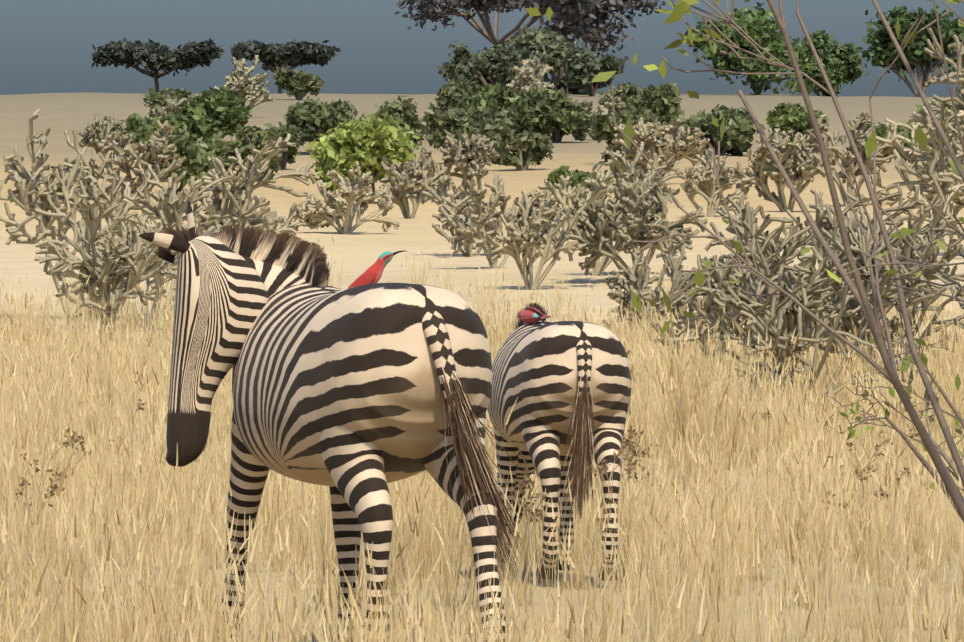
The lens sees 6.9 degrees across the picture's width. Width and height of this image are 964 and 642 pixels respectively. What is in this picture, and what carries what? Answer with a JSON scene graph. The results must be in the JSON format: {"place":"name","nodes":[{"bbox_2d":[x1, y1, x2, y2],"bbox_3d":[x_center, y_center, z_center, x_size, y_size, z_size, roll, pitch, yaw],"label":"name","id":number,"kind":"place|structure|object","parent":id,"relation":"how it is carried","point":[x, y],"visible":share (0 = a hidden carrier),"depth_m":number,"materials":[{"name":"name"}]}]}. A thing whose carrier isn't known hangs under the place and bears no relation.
{"place":"outdoors","nodes":[
{"label":"outdoors","id":0,"kind":"place"},
{"bbox_2d":[0,358,963,641],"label":"grass","id":1,"kind":"structure","parent":0,"point":[96,528],"depth_m":30.44,"materials":[{"name":"beige plant"}]},
{"bbox_2d":[0,92,963,641],"bbox_3d":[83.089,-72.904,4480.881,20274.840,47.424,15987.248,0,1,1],"label":"ground","id":2,"kind":"structure","parent":0,"point":[366,244],"depth_m":132.13,"materials":[{"name":"beige sand"}]},
{"bbox_2d":[0,108,177,319],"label":"dry bush","id":3,"kind":"object","parent":2,"relation":"on","point":[49,195],"visible":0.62,"depth_m":94.47,"materials":[{"name":"beige plant"}]},
{"bbox_2d":[78,113,126,163],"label":"bush","id":4,"kind":"object","parent":2,"relation":"on","point":[97,132],"visible":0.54,"depth_m":247.14,"materials":[{"name":"beige plant"}]},
{"bbox_2d":[34,185,179,341],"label":"dry bush","id":5,"kind":"object","parent":2,"relation":"on","point":[121,264],"visible":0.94,"depth_m":85.35,"materials":[{"name":"beige plant"}]},
{"bbox_2d":[10,154,235,331],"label":"dry bush","id":6,"kind":"object","parent":2,"relation":"on","point":[171,206],"visible":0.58,"depth_m":89.87,"materials":[{"name":"beige plant"}]},
{"bbox_2d":[91,119,186,198],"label":"dry bush","id":7,"kind":"object","parent":2,"relation":"on","point":[160,151],"visible":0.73,"depth_m":169.14,"materials":[{"name":"beige plant"}]},
{"bbox_2d":[113,113,189,150],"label":"green bush","id":8,"kind":"object","parent":2,"relation":"on","point":[138,127],"visible":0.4,"depth_m":249.50,"materials":[{"name":"green plant"}]},
{"bbox_2d":[91,37,223,91],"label":"acacia tree","id":9,"kind":"object","parent":2,"relation":"on","point":[152,56],"visible":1,"depth_m":468.04,"materials":[{"name":"green plant"}]},
{"bbox_2d":[143,87,195,118],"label":"bush","id":10,"kind":"object","parent":2,"relation":"on","point":[153,98],"visible":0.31,"depth_m":305.49,"materials":[{"name":"green plant"}]},
{"bbox_2d":[152,90,186,117],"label":"bush","id":11,"kind":"object","parent":2,"relation":"on","point":[170,105],"visible":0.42,"depth_m":293.82,"materials":[{"name":"beige plant"}]},
{"bbox_2d":[142,117,224,194],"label":"olive bush","id":12,"kind":"object","parent":2,"relation":"on","point":[197,165],"visible":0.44,"depth_m":199.57,"materials":[{"name":"green plant"}]},
{"bbox_2d":[168,85,252,142],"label":"green bush","id":13,"kind":"object","parent":2,"relation":"on","point":[209,113],"visible":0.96,"depth_m":269.19,"materials":[{"name":"green plant"}]},
{"bbox_2d":[120,133,315,318],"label":"dry bush","id":14,"kind":"object","parent":2,"relation":"on","point":[243,187],"visible":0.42,"depth_m":93.78,"materials":[{"name":"beige plant"}]},
{"bbox_2d":[191,122,283,178],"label":"olive bush","id":15,"kind":"object","parent":2,"relation":"on","point":[247,140],"visible":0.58,"depth_m":214.49,"materials":[{"name":"green plant"}]},
{"bbox_2d":[174,193,300,235],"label":"dry bush","id":16,"kind":"object","parent":2,"relation":"on","point":[264,210],"depth_m":99.66,"materials":[{"name":"beige plant"}]},
{"bbox_2d":[214,55,274,114],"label":"bush","id":17,"kind":"object","parent":2,"relation":"on","point":[245,85],"visible":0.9,"depth_m":322.51,"materials":[{"name":"beige plant"}]},
{"bbox_2d":[231,39,340,93],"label":"acacia tree","id":18,"kind":"object","parent":2,"relation":"on","point":[275,56],"visible":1,"depth_m":467.77,"materials":[{"name":"green plant"}]},
{"bbox_2d":[273,124,301,169],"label":"green bush","id":19,"kind":"object","parent":2,"relation":"on","point":[288,156],"visible":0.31,"depth_m":229.28,"materials":[{"name":"green plant"}]},
{"bbox_2d":[272,64,324,99],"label":"bush","id":20,"kind":"object","parent":2,"relation":"on","point":[299,85],"visible":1,"depth_m":378.20,"materials":[{"name":"green plant"}]},
{"bbox_2d":[283,96,357,150],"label":"olive bush","id":21,"kind":"object","parent":2,"relation":"on","point":[311,118],"visible":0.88,"depth_m":259.25,"materials":[{"name":"green plant"}]},
{"bbox_2d":[138,200,533,641],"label":"zebra","id":22,"kind":"object","parent":2,"relation":"on","point":[357,399],"visible":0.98,"depth_m":27.32,"materials":[{"name":"multicoloured"}]},
{"bbox_2d":[347,250,404,288],"bbox_3d":[-0.444,-0.105,27.896,0.465,0.125,0.072,-30,0,9],"label":"bird","id":23,"kind":"object","parent":22,"relation":"on","point":[372,274],"visible":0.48,"depth_m":27.86},
{"bbox_2d":[292,161,400,234],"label":"dry bush","id":24,"kind":"object","parent":2,"relation":"on","point":[345,202],"visible":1,"depth_m":139.92,"materials":[{"name":"beige plant"}]},
{"bbox_2d":[305,108,419,203],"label":"green bush","id":25,"kind":"object","parent":2,"relation":"on","point":[368,144],"visible":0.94,"depth_m":177.04,"materials":[{"name":"green plant"}]},
{"bbox_2d":[367,95,428,145],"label":"bush","id":26,"kind":"object","parent":2,"relation":"on","point":[404,110],"visible":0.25,"depth_m":257.57,"materials":[{"name":"green plant"}]},
{"bbox_2d":[375,149,455,218],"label":"dry bush","id":27,"kind":"object","parent":2,"relation":"on","point":[404,181],"visible":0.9,"depth_m":149.49,"materials":[{"name":"beige plant"}]},
{"bbox_2d":[414,113,429,133],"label":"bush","id":28,"kind":"object","parent":2,"relation":"on","point":[423,125],"depth_m":278.85,"materials":[{"name":"green plant"}]},
{"bbox_2d":[420,133,498,193],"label":"dry bush","id":29,"kind":"object","parent":2,"relation":"on","point":[477,149],"visible":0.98,"depth_m":189.43,"materials":[{"name":"beige plant"}]},
{"bbox_2d":[435,79,484,107],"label":"bush","id":30,"kind":"object","parent":2,"relation":"on","point":[453,92],"visible":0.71,"depth_m":339.24,"materials":[{"name":"green plant"}]},
{"bbox_2d":[422,102,513,163],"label":"olive bush","id":31,"kind":"object","parent":2,"relation":"on","point":[444,121],"visible":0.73,"depth_m":239.69,"materials":[{"name":"green plant"}]},
{"bbox_2d":[16,350,920,597],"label":"dry weeds","id":32,"kind":"object","parent":2,"relation":"on","point":[602,466],"visible":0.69,"depth_m":30.70,"materials":[{"name":"brown plant"}]},
{"bbox_2d":[419,170,521,255],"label":"dry bush","id":33,"kind":"object","parent":2,"relation":"on","point":[443,187],"visible":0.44,"depth_m":124.63,"materials":[{"name":"beige plant"}]},
{"bbox_2d":[0,230,963,497],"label":"grass","id":34,"kind":"structure","parent":2,"relation":"on","point":[40,378],"depth_m":54.30,"materials":[{"name":"beige plant"}]},
{"bbox_2d":[455,82,525,114],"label":"green bush","id":35,"kind":"object","parent":2,"relation":"on","point":[498,95],"visible":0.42,"depth_m":299.13,"materials":[{"name":"green plant"}]},
{"bbox_2d":[436,41,548,86],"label":"grey green bush","id":36,"kind":"object","parent":2,"relation":"on","point":[492,66],"visible":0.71,"depth_m":399.24,"materials":[{"name":"green plant"}]},
{"bbox_2d":[432,162,566,268],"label":"dry bush","id":37,"kind":"object","parent":2,"relation":"on","point":[471,233],"visible":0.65,"depth_m":111.49,"materials":[{"name":"beige plant"}]},
{"bbox_2d":[493,127,554,170],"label":"bush","id":38,"kind":"object","parent":2,"relation":"on","point":[529,147],"visible":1,"depth_m":232.99,"materials":[{"name":"green plant"}]},
{"bbox_2d":[394,0,665,59],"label":"tree","id":39,"kind":"object","parent":2,"relation":"on","point":[568,17],"visible":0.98,"depth_m":440.30,"materials":[{"name":"grey plant"}]},
{"bbox_2d":[506,58,554,95],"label":"bush","id":40,"kind":"object","parent":2,"relation":"on","point":[530,75],"visible":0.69,"depth_m":336.15,"materials":[{"name":"beige plant"}]},
{"bbox_2d":[482,24,596,94],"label":"bush","id":41,"kind":"object","parent":2,"relation":"on","point":[552,47],"visible":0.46,"depth_m":428.86,"materials":[{"name":"green plant"}]},
{"bbox_2d":[472,164,613,289],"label":"dry bush","id":42,"kind":"object","parent":2,"relation":"on","point":[524,237],"visible":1,"depth_m":103.67,"materials":[{"name":"beige plant"}]},
{"bbox_2d":[504,86,592,142],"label":"olive bush","id":43,"kind":"object","parent":2,"relation":"on","point":[557,115],"visible":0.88,"depth_m":278.92,"materials":[{"name":"green plant"}]},
{"bbox_2d":[487,302,631,580],"bbox_3d":[0.268,0.484,32.404,0.521,1.071,1.664,0,1,-11],"label":"zebra","id":44,"kind":"object","parent":2,"relation":"on","point":[568,384],"visible":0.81,"depth_m":31.77,"materials":[{"name":"multicoloured"}]},
{"bbox_2d":[517,307,549,323],"bbox_3d":[0.207,-0.020,32.468,0.122,0.070,0.455,35,-9,0],"label":"bird","id":45,"kind":"object","parent":44,"relation":"on","point":[531,315],"visible":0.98,"depth_m":32.45},
{"bbox_2d":[544,165,599,204],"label":"green bush","id":46,"kind":"object","parent":2,"relation":"on","point":[576,176],"visible":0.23,"depth_m":164.44,"materials":[{"name":"green plant"}]},
{"bbox_2d":[559,47,626,95],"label":"grey green bush","id":47,"kind":"object","parent":2,"relation":"on","point":[584,67],"visible":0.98,"depth_m":418.78,"materials":[{"name":"green plant"}]},
{"bbox_2d":[582,92,630,131],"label":"bush","id":48,"kind":"object","parent":2,"relation":"on","point":[606,108],"visible":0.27,"depth_m":282.60,"materials":[{"name":"beige plant"}]},
{"bbox_2d":[597,81,645,112],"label":"bush","id":49,"kind":"object","parent":2,"relation":"on","point":[624,91],"visible":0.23,"depth_m":333.12,"materials":[{"name":"green plant"}]},
{"bbox_2d":[588,103,669,163],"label":"bush","id":50,"kind":"object","parent":2,"relation":"on","point":[602,127],"visible":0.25,"depth_m":239.21,"materials":[{"name":"green plant"}]},
{"bbox_2d":[554,162,707,280],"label":"dry bush","id":51,"kind":"object","parent":2,"relation":"on","point":[593,229],"visible":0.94,"depth_m":105.38,"materials":[{"name":"beige plant"}]},
{"bbox_2d":[579,141,692,275],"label":"dry bush","id":52,"kind":"object","parent":2,"relation":"on","point":[648,178],"visible":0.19,"depth_m":107.66,"materials":[{"name":"beige plant"}]},
{"bbox_2d":[621,82,684,124],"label":"olive bush","id":53,"kind":"object","parent":2,"relation":"on","point":[661,102],"visible":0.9,"depth_m":298.84,"materials":[{"name":"green plant"}]},
{"bbox_2d":[610,117,709,181],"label":"dry bush","id":54,"kind":"object","parent":2,"relation":"on","point":[682,146],"visible":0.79,"depth_m":199.24,"materials":[{"name":"beige plant"}]},
{"bbox_2d":[602,240,740,349],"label":"dry bush","id":55,"kind":"object","parent":2,"relation":"on","point":[618,283],"visible":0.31,"depth_m":84.80,"materials":[{"name":"beige plant"}]},
{"bbox_2d":[680,148,747,216],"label":"dry bush","id":56,"kind":"object","parent":2,"relation":"on","point":[705,187],"visible":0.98,"depth_m":149.57,"materials":[{"name":"beige plant"}]},
{"bbox_2d":[674,103,765,155],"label":"olive bush","id":57,"kind":"object","parent":2,"relation":"on","point":[739,131],"visible":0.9,"depth_m":249.16,"materials":[{"name":"green plant"}]},
{"bbox_2d":[655,194,822,405],"bbox_3d":[2.068,-0.138,63.492,1.455,1.729,1.860,0,1,1],"label":"dry bush","id":58,"kind":"object","parent":2,"relation":"on","point":[680,283],"visible":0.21,"depth_m":63.55,"materials":[{"name":"beige plant"}]},
{"bbox_2d":[525,0,963,522],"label":"sapling","id":59,"kind":"object","parent":2,"relation":"on","point":[681,8],"visible":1,"depth_m":24.12,"materials":[{"name":"brown plant"}]},
{"bbox_2d":[681,0,834,95],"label":"green tree","id":60,"kind":"object","parent":2,"relation":"on","point":[762,28],"visible":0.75,"depth_m":436.73,"materials":[{"name":"green plant"}]},
{"bbox_2d":[726,113,834,211],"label":"dry bush","id":61,"kind":"object","parent":2,"relation":"on","point":[794,163],"visible":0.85,"depth_m":159.24,"materials":[{"name":"beige plant"}]},
{"bbox_2d":[763,102,828,141],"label":"green bush","id":62,"kind":"object","parent":2,"relation":"on","point":[788,116],"visible":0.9,"depth_m":278.96,"materials":[{"name":"green plant"}]},
{"bbox_2d":[650,204,951,426],"bbox_3d":[2.282,0.000,57.289,2.172,1.668,2.120,0,1,1],"label":"dry bush","id":63,"kind":"object","parent":2,"relation":"on","point":[794,314],"visible":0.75,"depth_m":57.14,"materials":[{"name":"beige plant"}]},
{"bbox_2d":[795,29,869,96],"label":"green tree","id":64,"kind":"object","parent":2,"relation":"on","point":[845,67],"visible":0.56,"depth_m":443.88,"materials":[{"name":"green plant"}]},
{"bbox_2d":[804,110,907,206],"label":"dry bush","id":65,"kind":"object","parent":2,"relation":"on","point":[845,153],"visible":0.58,"depth_m":174.78,"materials":[{"name":"beige plant"}]},
{"bbox_2d":[768,183,963,390],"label":"dry bush","id":66,"kind":"object","parent":2,"relation":"on","point":[829,230],"visible":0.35,"depth_m":61.13,"materials":[{"name":"beige plant"}]},
{"bbox_2d":[770,193,963,363],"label":"dry bush","id":67,"kind":"object","parent":2,"relation":"on","point":[808,261],"visible":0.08,"depth_m":74.64,"materials":[{"name":"beige plant"}]},
{"bbox_2d":[801,0,963,301],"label":"bush","id":68,"kind":"object","parent":2,"relation":"on","point":[921,139],"visible":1,"depth_m":22.87,"materials":[{"name":"brown plant"}]},
{"bbox_2d":[864,122,911,162],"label":"green bush","id":69,"kind":"object","parent":2,"relation":"on","point":[881,131],"visible":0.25,"depth_m":239.16,"materials":[{"name":"green plant"}]},
{"bbox_2d":[825,306,963,515],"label":"sapling","id":70,"kind":"object","parent":2,"relation":"on","point":[958,419],"visible":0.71,"depth_m":32.40,"materials":[{"name":"brown plant"}]},
{"bbox_2d":[854,3,963,96],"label":"tree","id":71,"kind":"object","parent":2,"relation":"on","point":[883,51],"visible":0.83,"depth_m":438.92,"materials":[{"name":"green plant"}]},
{"bbox_2d":[861,105,963,233],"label":"dry bush","id":72,"kind":"object","parent":2,"relation":"on","point":[892,126],"visible":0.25,"depth_m":139.57,"materials":[{"name":"beige plant"}]},
{"bbox_2d":[886,71,963,239],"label":"dry bush","id":73,"kind":"object","parent":2,"relation":"on","point":[931,179],"visible":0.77,"depth_m":119.60,"materials":[{"name":"beige plant"}]},
{"bbox_2d":[903,97,958,145],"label":"green bush","id":74,"kind":"object","parent":2,"relation":"on","point":[919,110],"visible":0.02,"depth_m":259.22,"materials":[{"name":"green plant"}]},
{"bbox_2d":[909,27,963,172],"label":"dry bush","id":75,"kind":"object","parent":2,"relation":"on","point":[935,48],"visible":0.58,"depth_m":124.20,"materials":[{"name":"beige plant"}]},
{"bbox_2d":[938,123,963,201],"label":"dry bush","id":76,"kind":"object","parent":2,"relation":"on","point":[959,153],"visible":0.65,"depth_m":109.45,"materials":[{"name":"beige plant"}]},
{"bbox_2d":[942,110,963,215],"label":"dry bush","id":77,"kind":"object","parent":2,"relation":"on","point":[954,190],"visible":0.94,"depth_m":99.14,"materials":[{"name":"beige plant"}]},
{"bbox_2d":[0,0,963,96],"label":"sky","id":78,"kind":"structure","parent":0,"point":[46,45],"materials":[{"name":"blue"}]}
]}

